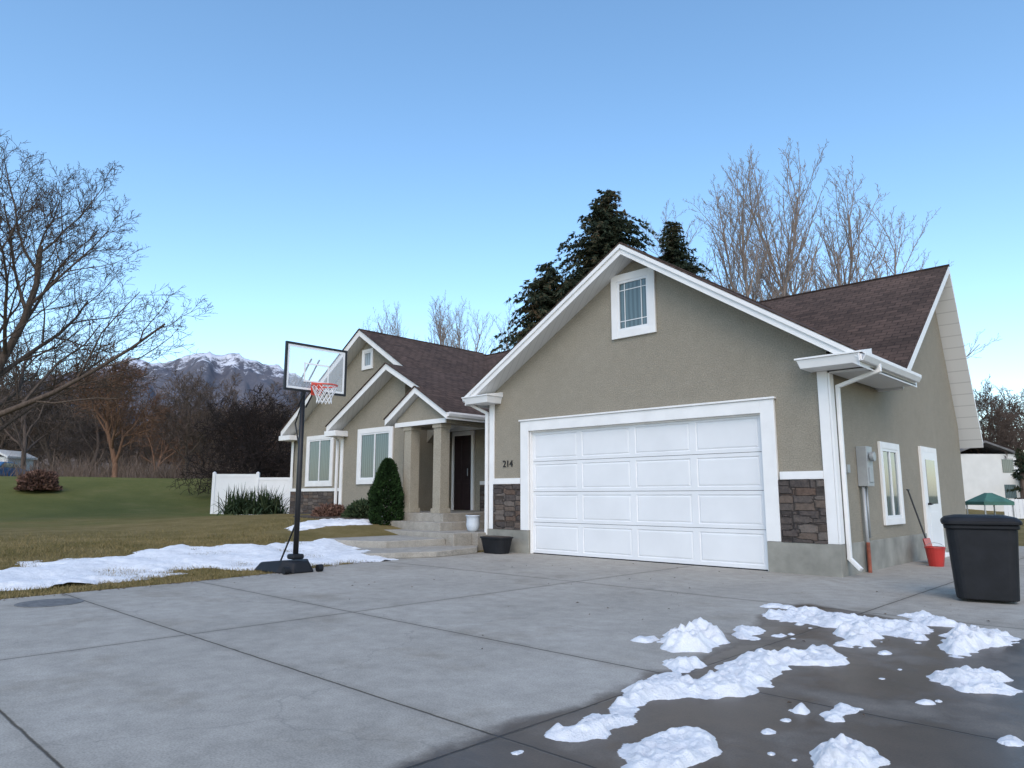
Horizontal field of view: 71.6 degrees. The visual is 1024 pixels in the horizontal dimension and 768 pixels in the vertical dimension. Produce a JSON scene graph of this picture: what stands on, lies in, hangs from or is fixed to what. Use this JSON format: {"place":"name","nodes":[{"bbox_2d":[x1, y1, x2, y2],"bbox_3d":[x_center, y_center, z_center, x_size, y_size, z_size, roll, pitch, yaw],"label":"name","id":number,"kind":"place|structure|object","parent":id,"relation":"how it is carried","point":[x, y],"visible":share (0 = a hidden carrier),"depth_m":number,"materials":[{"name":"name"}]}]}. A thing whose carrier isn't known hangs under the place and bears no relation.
{"place":"outdoors","nodes":[
{"label":"outdoors","id":0,"kind":"place"},
{"bbox_2d":[35,435,237,476],"bbox_3d":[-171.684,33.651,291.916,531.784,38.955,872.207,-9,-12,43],"label":"wooded hill","id":1,"kind":"structure","parent":0,"point":[100,463],"depth_m":245.19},
{"bbox_2d":[12,351,310,431],"bbox_3d":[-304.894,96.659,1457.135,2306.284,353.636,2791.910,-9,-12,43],"label":"mountain","id":2,"kind":"structure","parent":0,"point":[254,373],"depth_m":1371.29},
{"bbox_2d":[0,561,988,715],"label":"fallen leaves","id":3,"kind":"object","parent":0,"point":[325,573],"visible":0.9,"depth_m":9.06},
{"bbox_2d":[0,546,1023,767],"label":"driveway","id":4,"kind":"structure","parent":0,"point":[383,664],"depth_m":4.79,"materials":[{"name":"concrete"}]},
{"bbox_2d":[14,598,83,607],"bbox_3d":[-5.027,2.384,7.721,0.638,0.016,0.638,-9,-12,43],"label":"utility cover","id":5,"kind":"object","parent":4,"relation":"on","point":[49,602],"visible":0.94,"depth_m":7.72,"materials":[{"name":"metal"}]},
{"bbox_2d":[254,341,347,574],"bbox_3d":[-3.263,1.153,11.129,1.449,3.490,1.080,-9,-12,43],"label":"basketball hoop","id":6,"kind":"object","parent":4,"relation":"on","point":[297,563],"visible":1,"depth_m":11.01,"materials":[{"name":"black plastic"}]},
{"bbox_2d":[480,536,513,553],"bbox_3d":[-0.316,3.276,14.470,0.720,0.338,0.480,-9,-12,43],"label":"planter tub","id":7,"kind":"object","parent":4,"relation":"on","point":[496,544],"visible":1,"depth_m":14.27,"materials":[{"name":"black plastic"}]},
{"bbox_2d":[511,750,523,754],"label":"snow patch","id":8,"kind":"object","parent":4,"relation":"on","point":[518,752],"visible":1,"depth_m":3.21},
{"bbox_2d":[631,636,659,642],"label":"snow patch","id":9,"kind":"object","parent":4,"relation":"on","point":[646,639],"visible":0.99,"depth_m":5.69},
{"bbox_2d":[617,726,722,767],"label":"snow patch","id":10,"kind":"object","parent":4,"relation":"on","point":[683,747],"visible":1,"depth_m":3.21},
{"bbox_2d":[657,617,729,652],"bbox_3d":[1.446,1.987,5.738,0.609,0.170,0.994,-1,-9,5],"label":"snow patch","id":11,"kind":"object","parent":4,"relation":"on","point":[699,634],"visible":1,"depth_m":5.46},
{"bbox_2d":[544,644,849,741],"bbox_3d":[1.206,1.844,4.558,3.088,0.085,0.895,7,-12,-39],"label":"snow patch","id":12,"kind":"object","parent":4,"relation":"on","point":[747,673],"visible":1,"depth_m":4.25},
{"bbox_2d":[731,625,765,639],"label":"snow patch","id":13,"kind":"object","parent":4,"relation":"on","point":[744,632],"visible":1,"depth_m":5.97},
{"bbox_2d":[761,728,775,734],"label":"snow patch","id":14,"kind":"object","parent":4,"relation":"on","point":[767,731],"visible":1,"depth_m":3.49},
{"bbox_2d":[760,603,781,607],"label":"snow patch","id":15,"kind":"object","parent":4,"relation":"on","point":[773,605],"visible":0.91,"depth_m":7.44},
{"bbox_2d":[791,702,809,714],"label":"snow patch","id":16,"kind":"object","parent":4,"relation":"on","point":[801,708],"visible":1,"depth_m":3.81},
{"bbox_2d":[819,702,863,722],"bbox_3d":[1.750,1.749,3.801,0.152,0.037,0.360,-9,-12,43],"label":"snow patch","id":17,"kind":"object","parent":4,"relation":"on","point":[838,712],"visible":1,"depth_m":3.78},
{"bbox_2d":[761,606,933,640],"bbox_3d":[3.037,2.147,6.498,1.540,0.091,0.840,-9,-12,43],"label":"snow patch","id":18,"kind":"object","parent":4,"relation":"on","point":[906,629],"visible":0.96,"depth_m":6.40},
{"bbox_2d":[809,733,890,767],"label":"snow patch","id":19,"kind":"object","parent":4,"relation":"on","point":[841,750],"visible":1,"depth_m":3.08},
{"bbox_2d":[832,621,883,647],"bbox_3d":[2.841,2.033,5.825,0.418,0.107,0.908,-4,-10,23],"label":"snow patch","id":20,"kind":"object","parent":4,"relation":"on","point":[862,633],"visible":1,"depth_m":5.81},
{"bbox_2d":[878,650,891,654],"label":"snow patch","id":21,"kind":"object","parent":4,"relation":"on","point":[885,652],"visible":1,"depth_m":5.22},
{"bbox_2d":[906,489,931,545],"bbox_3d":[7.196,2.481,12.496,0.342,1.253,0.395,-9,-12,43],"label":"snow shovel","id":22,"kind":"object","parent":4,"relation":"on","point":[926,540],"visible":0.62,"depth_m":12.48,"materials":[{"name":"red plastic"}]},
{"bbox_2d":[915,699,935,704],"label":"snow patch","id":23,"kind":"object","parent":4,"relation":"on","point":[925,702],"visible":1,"depth_m":3.98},
{"bbox_2d":[897,610,957,626],"bbox_3d":[3.895,2.177,6.619,0.414,0.070,0.781,0,-9,3],"label":"snow patch","id":24,"kind":"object","parent":4,"relation":"on","point":[925,618],"visible":0.88,"depth_m":6.49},
{"bbox_2d":[924,543,945,566],"bbox_3d":[7.047,2.833,11.813,0.320,0.384,0.320,-9,-12,43],"label":"red bucket","id":25,"kind":"object","parent":4,"relation":"on","point":[935,556],"visible":1,"depth_m":11.71,"materials":[{"name":"plastic"}]},
{"bbox_2d":[927,665,1023,695],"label":"snow patch","id":26,"kind":"object","parent":4,"relation":"on","point":[968,679],"visible":1,"depth_m":4.39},
{"bbox_2d":[937,622,1020,657],"bbox_3d":[3.622,1.976,5.614,0.561,0.155,1.326,-9,-12,43],"label":"snow patch","id":27,"kind":"object","parent":4,"relation":"on","point":[961,639],"visible":1,"depth_m":5.52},
{"bbox_2d":[940,514,1022,601],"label":"wheeled bin","id":28,"kind":"object","parent":4,"relation":"on","point":[984,553],"visible":1,"depth_m":7.74,"materials":[{"name":"black plastic"}]},
{"bbox_2d":[997,735,1023,746],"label":"snow patch","id":29,"kind":"object","parent":4,"relation":"on","point":[1008,740],"visible":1,"depth_m":3.34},
{"bbox_2d":[0,476,1023,598],"bbox_3d":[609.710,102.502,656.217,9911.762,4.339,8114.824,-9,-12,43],"label":"ground","id":30,"kind":"structure","parent":0,"point":[94,505],"depth_m":25.18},
{"bbox_2d":[0,462,23,475],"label":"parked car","id":31,"kind":"object","parent":30,"relation":"on","point":[7,465],"visible":0.24,"depth_m":53.52,"materials":[{"name":"blue paint"}]},
{"bbox_2d":[0,450,37,470],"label":"shed","id":32,"kind":"structure","parent":30,"relation":"on","point":[12,454],"depth_m":56.44,"materials":[{"name":"white"}]},
{"bbox_2d":[0,361,62,450],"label":"bare tree","id":33,"kind":"object","parent":30,"relation":"on","point":[2,441],"visible":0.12,"depth_m":66.59,"materials":[{"name":"brown plant"}]},
{"bbox_2d":[13,466,62,490],"bbox_3d":[-22.842,4.599,34.331,2.089,1.269,1.989,6,-11,-35],"label":"round shrub","id":34,"kind":"object","parent":30,"relation":"on","point":[41,480],"visible":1,"depth_m":33.80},
{"bbox_2d":[3,367,82,466],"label":"bare tree","id":35,"kind":"object","parent":30,"relation":"on","point":[34,432],"visible":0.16,"depth_m":68.09,"materials":[{"name":"brown plant"}]},
{"bbox_2d":[0,320,86,468],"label":"bare tree","id":36,"kind":"object","parent":30,"relation":"on","point":[23,427],"visible":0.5,"depth_m":57.28,"materials":[{"name":"brown plant"}]},
{"bbox_2d":[0,355,121,470],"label":"bare tree","id":37,"kind":"object","parent":30,"relation":"on","point":[47,448],"visible":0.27,"depth_m":59.80,"materials":[{"name":"brown plant"}]},
{"bbox_2d":[53,357,147,471],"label":"bare tree","id":38,"kind":"object","parent":30,"relation":"on","point":[98,447],"visible":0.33,"depth_m":63.83,"materials":[{"name":"brown plant"}]},
{"bbox_2d":[41,337,172,477],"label":"bare tree","id":39,"kind":"object","parent":30,"relation":"on","point":[108,427],"visible":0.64,"depth_m":44.92,"materials":[{"name":"brown plant"}]},
{"bbox_2d":[61,365,154,467],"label":"bare tree","id":40,"kind":"object","parent":30,"relation":"on","point":[100,435],"visible":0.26,"depth_m":65.78,"materials":[{"name":"brown plant"}]},
{"bbox_2d":[0,131,217,431],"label":"bare tree","id":41,"kind":"object","parent":30,"relation":"on","point":[28,310],"visible":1,"depth_m":26.02,"materials":[{"name":"grey plant"}]},
{"bbox_2d":[0,441,289,478],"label":"underbrush","id":42,"kind":"object","parent":30,"relation":"on","point":[139,472],"visible":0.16,"depth_m":54.05,"materials":[{"name":"brown plant"}]},
{"bbox_2d":[0,366,293,473],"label":"distant woodland","id":43,"kind":"object","parent":30,"relation":"on","point":[143,452],"visible":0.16,"depth_m":80.90,"materials":[{"name":"brown plant"}]},
{"bbox_2d":[131,364,218,472],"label":"bare tree","id":44,"kind":"object","parent":30,"relation":"on","point":[173,397],"visible":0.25,"depth_m":65.46,"materials":[{"name":"brown plant"}]},
{"bbox_2d":[132,404,218,474],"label":"bare tree","id":45,"kind":"object","parent":30,"relation":"on","point":[165,451],"visible":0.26,"depth_m":59.60,"materials":[{"name":"brown plant"}]},
{"bbox_2d":[134,402,223,468],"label":"bare tree","id":46,"kind":"object","parent":30,"relation":"on","point":[176,442],"visible":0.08,"depth_m":67.40,"materials":[{"name":"brown plant"}]},
{"bbox_2d":[0,516,366,598],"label":"grass","id":47,"kind":"structure","parent":30,"relation":"on","point":[84,588],"depth_m":11.68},
{"bbox_2d":[137,364,231,476],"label":"bare tree","id":48,"kind":"object","parent":30,"relation":"on","point":[200,412],"visible":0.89,"depth_m":48.95,"materials":[{"name":"brown plant"}]},
{"bbox_2d":[148,377,230,470],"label":"bare tree","id":49,"kind":"object","parent":30,"relation":"on","point":[187,404],"visible":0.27,"depth_m":58.99,"materials":[{"name":"brown plant"}]},
{"bbox_2d":[0,538,397,590],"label":"snow patch","id":50,"kind":"object","parent":30,"relation":"on","point":[167,558],"visible":0.89,"depth_m":11.24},
{"bbox_2d":[176,371,255,471],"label":"bare tree","id":51,"kind":"object","parent":30,"relation":"on","point":[228,397],"visible":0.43,"depth_m":51.38,"materials":[{"name":"brown plant"}]},
{"bbox_2d":[166,382,296,494],"bbox_3d":[-13.534,4.268,36.443,8.616,8.034,8.173,-6,-11,33],"label":"bare tree","id":52,"kind":"object","parent":30,"relation":"on","point":[250,451],"visible":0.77,"depth_m":35.02,"materials":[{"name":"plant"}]},
{"bbox_2d":[209,482,265,515],"bbox_3d":[-11.118,4.896,29.541,3.138,1.750,3.377,0,-9,1],"label":"spiky shrub","id":53,"kind":"object","parent":30,"relation":"on","point":[238,503],"visible":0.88,"depth_m":29.11,"materials":[{"name":"green plant"}]},
{"bbox_2d":[210,472,292,514],"bbox_3d":[-9.428,4.980,31.662,7.873,2.130,0.132,0,-9,-1],"label":"vinyl fence","id":54,"kind":"object","parent":30,"relation":"on","point":[221,483],"visible":0.22,"depth_m":31.68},
{"bbox_2d":[216,403,290,465],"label":"bare tree","id":55,"kind":"object","parent":30,"relation":"on","point":[258,424],"visible":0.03,"depth_m":57.55,"materials":[{"name":"brown plant"}]},
{"bbox_2d":[228,484,289,514],"bbox_3d":[-10.191,4.945,29.808,3.535,1.672,3.548,-9,-12,43],"label":"spiky shrub","id":56,"kind":"object","parent":30,"relation":"on","point":[266,503],"visible":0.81,"depth_m":29.07,"materials":[{"name":"green plant"}]},
{"bbox_2d":[233,382,289,459],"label":"bare tree","id":57,"kind":"object","parent":30,"relation":"on","point":[272,387],"visible":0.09,"depth_m":63.77,"materials":[{"name":"brown plant"}]},
{"bbox_2d":[257,372,308,476],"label":"bare tree","id":58,"kind":"object","parent":30,"relation":"on","point":[296,398],"visible":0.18,"depth_m":49.42,"materials":[{"name":"brown plant"}]},
{"bbox_2d":[284,518,372,530],"bbox_3d":[-4.439,3.380,17.169,1.700,0.216,2.700,-9,-12,43],"label":"snow patch","id":59,"kind":"object","parent":30,"relation":"on","point":[310,524],"visible":0.87,"depth_m":16.82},
{"bbox_2d":[293,515,367,519],"bbox_3d":[-4.620,3.897,19.267,4.250,0.606,1.750,-9,-12,43],"label":"garden bed","id":60,"kind":"object","parent":30,"relation":"on","point":[314,517],"visible":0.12,"depth_m":18.93,"materials":[{"name":"soil"}]},
{"bbox_2d":[311,502,345,516],"bbox_3d":[-5.095,3.557,19.983,1.435,0.473,1.026,-9,-12,43],"label":"shrub","id":61,"kind":"object","parent":60,"relation":"on","point":[331,509],"visible":0.93,"depth_m":19.66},
{"bbox_2d":[340,497,383,517],"bbox_3d":[-3.869,3.319,18.855,1.800,0.631,1.062,-9,-12,43],"label":"shrub","id":62,"kind":"object","parent":60,"relation":"on","point":[358,508],"visible":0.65,"depth_m":18.54,"materials":[{"name":"green plant"}]},
{"bbox_2d":[367,457,405,524],"bbox_3d":[-3.087,2.663,17.494,0.980,1.728,0.943,-9,-12,43],"label":"arborvitae shrub","id":63,"kind":"object","parent":30,"relation":"on","point":[387,478],"visible":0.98,"depth_m":17.25,"materials":[{"name":"green plant"}]},
{"bbox_2d":[369,301,406,335],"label":"poplar tree","id":64,"kind":"object","parent":30,"relation":"on","point":[392,325],"visible":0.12,"depth_m":62.85,"materials":[{"name":"brown plant"}]},
{"bbox_2d":[374,301,417,338],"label":"poplar tree","id":65,"kind":"object","parent":30,"relation":"on","point":[395,322],"visible":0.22,"depth_m":58.89,"materials":[{"name":"brown plant"}]},
{"bbox_2d":[427,290,458,347],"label":"poplar tree","id":66,"kind":"object","parent":30,"relation":"on","point":[439,325],"visible":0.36,"depth_m":60.08,"materials":[{"name":"brown plant"}]},
{"bbox_2d":[425,299,465,346],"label":"poplar tree","id":67,"kind":"object","parent":30,"relation":"on","point":[440,310],"visible":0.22,"depth_m":62.77,"materials":[{"name":"brown plant"}]},
{"bbox_2d":[428,304,468,346],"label":"poplar tree","id":68,"kind":"object","parent":30,"relation":"on","point":[446,339],"visible":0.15,"depth_m":63.53,"materials":[{"name":"brown plant"}]},
{"bbox_2d":[445,296,474,350],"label":"poplar tree","id":69,"kind":"object","parent":30,"relation":"on","point":[459,335],"visible":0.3,"depth_m":60.64,"materials":[{"name":"brown plant"}]},
{"bbox_2d":[454,303,501,352],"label":"poplar tree","id":70,"kind":"object","parent":30,"relation":"on","point":[477,339],"visible":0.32,"depth_m":62.37,"materials":[{"name":"brown plant"}]},
{"bbox_2d":[489,296,521,352],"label":"poplar tree","id":71,"kind":"object","parent":30,"relation":"on","point":[512,317],"visible":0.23,"depth_m":60.98,"materials":[{"name":"brown plant"}]},
{"bbox_2d":[490,261,571,353],"bbox_3d":[1.602,0.107,33.413,9.673,12.263,9.694,1,-9,-5],"label":"spruce tree","id":72,"kind":"object","parent":30,"relation":"on","point":[542,298],"visible":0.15,"depth_m":33.52,"materials":[{"name":"green plant"}]},
{"bbox_2d":[514,189,658,339],"bbox_3d":[5.969,-1.763,35.879,13.488,16.895,13.370,-4,-10,24],"label":"spruce tree","id":73,"kind":"object","parent":30,"relation":"on","point":[607,228],"visible":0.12,"depth_m":35.56,"materials":[{"name":"green plant"}]},
{"bbox_2d":[279,242,982,576],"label":"house","id":74,"kind":"structure","parent":30,"relation":"on","point":[620,401],"depth_m":13.43,"materials":[{"name":"paint"}]},
{"bbox_2d":[305,435,333,486],"bbox_3d":[-6.360,2.532,23.432,1.650,1.680,0.043,-9,-12,43],"label":"window","id":75,"kind":"structure","parent":74,"relation":"in","point":[319,449],"depth_m":23.43,"materials":[{"name":"white paint"}]},
{"bbox_2d":[362,348,373,370],"bbox_3d":[-4.499,-0.770,22.137,0.580,0.640,0.043,-9,-12,43],"label":"window","id":76,"kind":"structure","parent":74,"relation":"in","point":[368,354],"depth_m":22.13,"materials":[{"name":"white paint"}]},
{"bbox_2d":[356,426,393,483],"bbox_3d":[-3.866,2.014,19.955,1.680,1.580,0.043,-9,-12,43],"label":"window","id":77,"kind":"structure","parent":74,"relation":"in","point":[373,444],"depth_m":20.05,"materials":[{"name":"white paint"}]},
{"bbox_2d":[454,435,470,509],"bbox_3d":[-1.373,2.473,19.847,0.720,2.060,0.032,-9,-12,43],"label":"entry door","id":78,"kind":"structure","parent":74,"relation":"in","point":[462,454],"depth_m":19.84,"materials":[{"name":"paint"}]},
{"bbox_2d":[466,514,479,531],"bbox_3d":[-0.860,3.060,15.625,0.330,0.364,0.330,-9,-12,43],"label":"flower pot","id":79,"kind":"object","parent":74,"relation":"on","point":[472,523],"visible":1,"depth_m":15.51,"materials":[{"name":"ceramic"}]},
{"bbox_2d":[611,267,656,339],"bbox_3d":[2.260,-1.501,13.268,0.970,1.240,0.043,-9,-12,43],"label":"window","id":80,"kind":"structure","parent":74,"relation":"in","point":[633,294],"depth_m":13.26,"materials":[{"name":"white paint"}]},
{"bbox_2d":[532,415,767,569],"bbox_3d":[2.215,1.946,12.896,4.950,2.437,0.025,-9,-12,43],"label":"garage door","id":81,"kind":"structure","parent":74,"relation":"in","point":[664,489],"depth_m":12.57,"materials":[{"name":"white paint"}]},
{"bbox_2d":[877,441,905,524],"bbox_3d":[6.536,1.710,12.222,0.043,1.390,1.060,-9,-12,43],"label":"window","id":82,"kind":"structure","parent":74,"relation":"in","point":[888,453],"depth_m":12.20,"materials":[{"name":"white paint"}]},
{"bbox_2d":[918,446,949,556],"bbox_3d":[8.271,2.295,13.839,0.198,2.120,1.120,-9,-12,43],"label":"side door","id":83,"kind":"structure","parent":74,"relation":"in","point":[930,488],"depth_m":13.79,"materials":[{"name":"white paint"}]},
{"bbox_2d":[640,200,706,274],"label":"poplar tree","id":84,"kind":"object","parent":30,"relation":"on","point":[681,232],"visible":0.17,"depth_m":59.65,"materials":[{"name":"brown plant"}]},
{"bbox_2d":[653,221,712,280],"bbox_3d":[9.304,-1.220,38.114,10.052,16.244,8.823,-9,-12,43],"label":"spruce tree","id":85,"kind":"object","parent":30,"relation":"on","point":[673,254],"visible":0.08,"depth_m":39.32,"materials":[{"name":"green plant"}]},
{"bbox_2d":[653,205,721,277],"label":"poplar tree","id":86,"kind":"object","parent":30,"relation":"on","point":[701,274],"visible":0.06,"depth_m":56.81,"materials":[{"name":"brown plant"}]},
{"bbox_2d":[683,167,763,300],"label":"poplar tree","id":87,"kind":"object","parent":30,"relation":"on","point":[724,265],"visible":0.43,"depth_m":58.52,"materials":[{"name":"brown plant"}]},
{"bbox_2d":[699,181,782,299],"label":"poplar tree","id":88,"kind":"object","parent":30,"relation":"on","point":[737,224],"visible":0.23,"depth_m":57.16,"materials":[{"name":"brown plant"}]},
{"bbox_2d":[702,152,781,300],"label":"poplar tree","id":89,"kind":"object","parent":30,"relation":"on","point":[746,292],"visible":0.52,"depth_m":48.21,"materials":[{"name":"brown plant"}]},
{"bbox_2d":[718,137,828,300],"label":"poplar tree","id":90,"kind":"object","parent":30,"relation":"on","point":[791,263],"visible":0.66,"depth_m":51.23,"materials":[{"name":"brown plant"}]},
{"bbox_2d":[729,174,829,299],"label":"poplar tree","id":91,"kind":"object","parent":30,"relation":"on","point":[776,253],"visible":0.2,"depth_m":55.70,"materials":[{"name":"brown plant"}]},
{"bbox_2d":[709,144,860,300],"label":"poplar tree","id":92,"kind":"object","parent":30,"relation":"on","point":[770,258],"visible":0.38,"depth_m":52.52,"materials":[{"name":"brown plant"}]},
{"bbox_2d":[798,234,862,289],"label":"poplar tree","id":93,"kind":"object","parent":30,"relation":"on","point":[817,275],"visible":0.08,"depth_m":61.07,"materials":[{"name":"brown plant"}]},
{"bbox_2d":[806,200,882,288],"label":"poplar tree","id":94,"kind":"object","parent":30,"relation":"on","point":[829,249],"visible":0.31,"depth_m":53.98,"materials":[{"name":"brown plant"}]},
{"bbox_2d":[799,155,891,292],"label":"poplar tree","id":95,"kind":"object","parent":30,"relation":"on","point":[849,236],"visible":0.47,"depth_m":54.50,"materials":[{"name":"brown plant"}]},
{"bbox_2d":[855,197,1000,358],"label":"poplar tree","id":96,"kind":"object","parent":30,"relation":"on","point":[895,262],"visible":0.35,"depth_m":55.22,"materials":[{"name":"brown plant"}]},
{"bbox_2d":[960,441,1019,511],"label":"neighbour house","id":97,"kind":"structure","parent":30,"relation":"on","point":[990,472],"depth_m":53.59,"materials":[{"name":"white"}]},
{"bbox_2d":[1001,459,1013,472],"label":"window","id":98,"kind":"structure","parent":97,"relation":"in","point":[1007,464],"depth_m":53.66,"materials":[{"name":"grey glass"}]},
{"bbox_2d":[1004,485,1016,497],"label":"window","id":99,"kind":"structure","parent":97,"relation":"in","point":[1011,494],"depth_m":53.33,"materials":[{"name":"grey glass"}]},
{"bbox_2d":[965,493,1014,516],"bbox_3d":[19.888,5.178,29.552,1.240,1.280,1.240,0,-9,0],"label":"garden canopy","id":100,"kind":"object","parent":30,"relation":"on","point":[985,499],"visible":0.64,"depth_m":29.19,"materials":[{"name":"green fabric"}]},
{"bbox_2d":[960,381,1023,453],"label":"bare tree","id":101,"kind":"object","parent":30,"relation":"on","point":[985,418],"visible":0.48,"depth_m":55.91,"materials":[{"name":"brown plant"}]},
{"bbox_2d":[961,374,1023,480],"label":"bare tree","id":102,"kind":"object","parent":30,"relation":"on","point":[1004,441],"visible":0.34,"depth_m":56.29,"materials":[{"name":"brown plant"}]},
{"bbox_2d":[980,392,1023,441],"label":"bare tree","id":103,"kind":"object","parent":30,"relation":"on","point":[1007,412],"visible":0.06,"depth_m":65.03,"materials":[{"name":"brown plant"}]},
{"bbox_2d":[981,387,1023,460],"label":"bare tree","id":104,"kind":"object","parent":30,"relation":"on","point":[1013,408],"visible":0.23,"depth_m":58.85,"materials":[{"name":"brown plant"}]},
{"bbox_2d":[998,388,1023,448],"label":"bare tree","id":105,"kind":"object","parent":30,"relation":"on","point":[1020,413],"visible":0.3,"depth_m":58.36,"materials":[{"name":"brown plant"}]},
{"bbox_2d":[1004,499,1023,518],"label":"board fence","id":106,"kind":"object","parent":30,"relation":"on","point":[1018,505],"visible":0.62,"depth_m":35.26,"materials":[{"name":"white plastic"}]},
{"bbox_2d":[1005,448,1023,510],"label":"spruce tree","id":107,"kind":"object","parent":30,"relation":"on","point":[1019,456],"visible":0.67,"depth_m":43.66,"materials":[{"name":"green plant"}]},
{"bbox_2d":[0,0,1023,447],"label":"sky","id":108,"kind":"structure","parent":0,"point":[302,168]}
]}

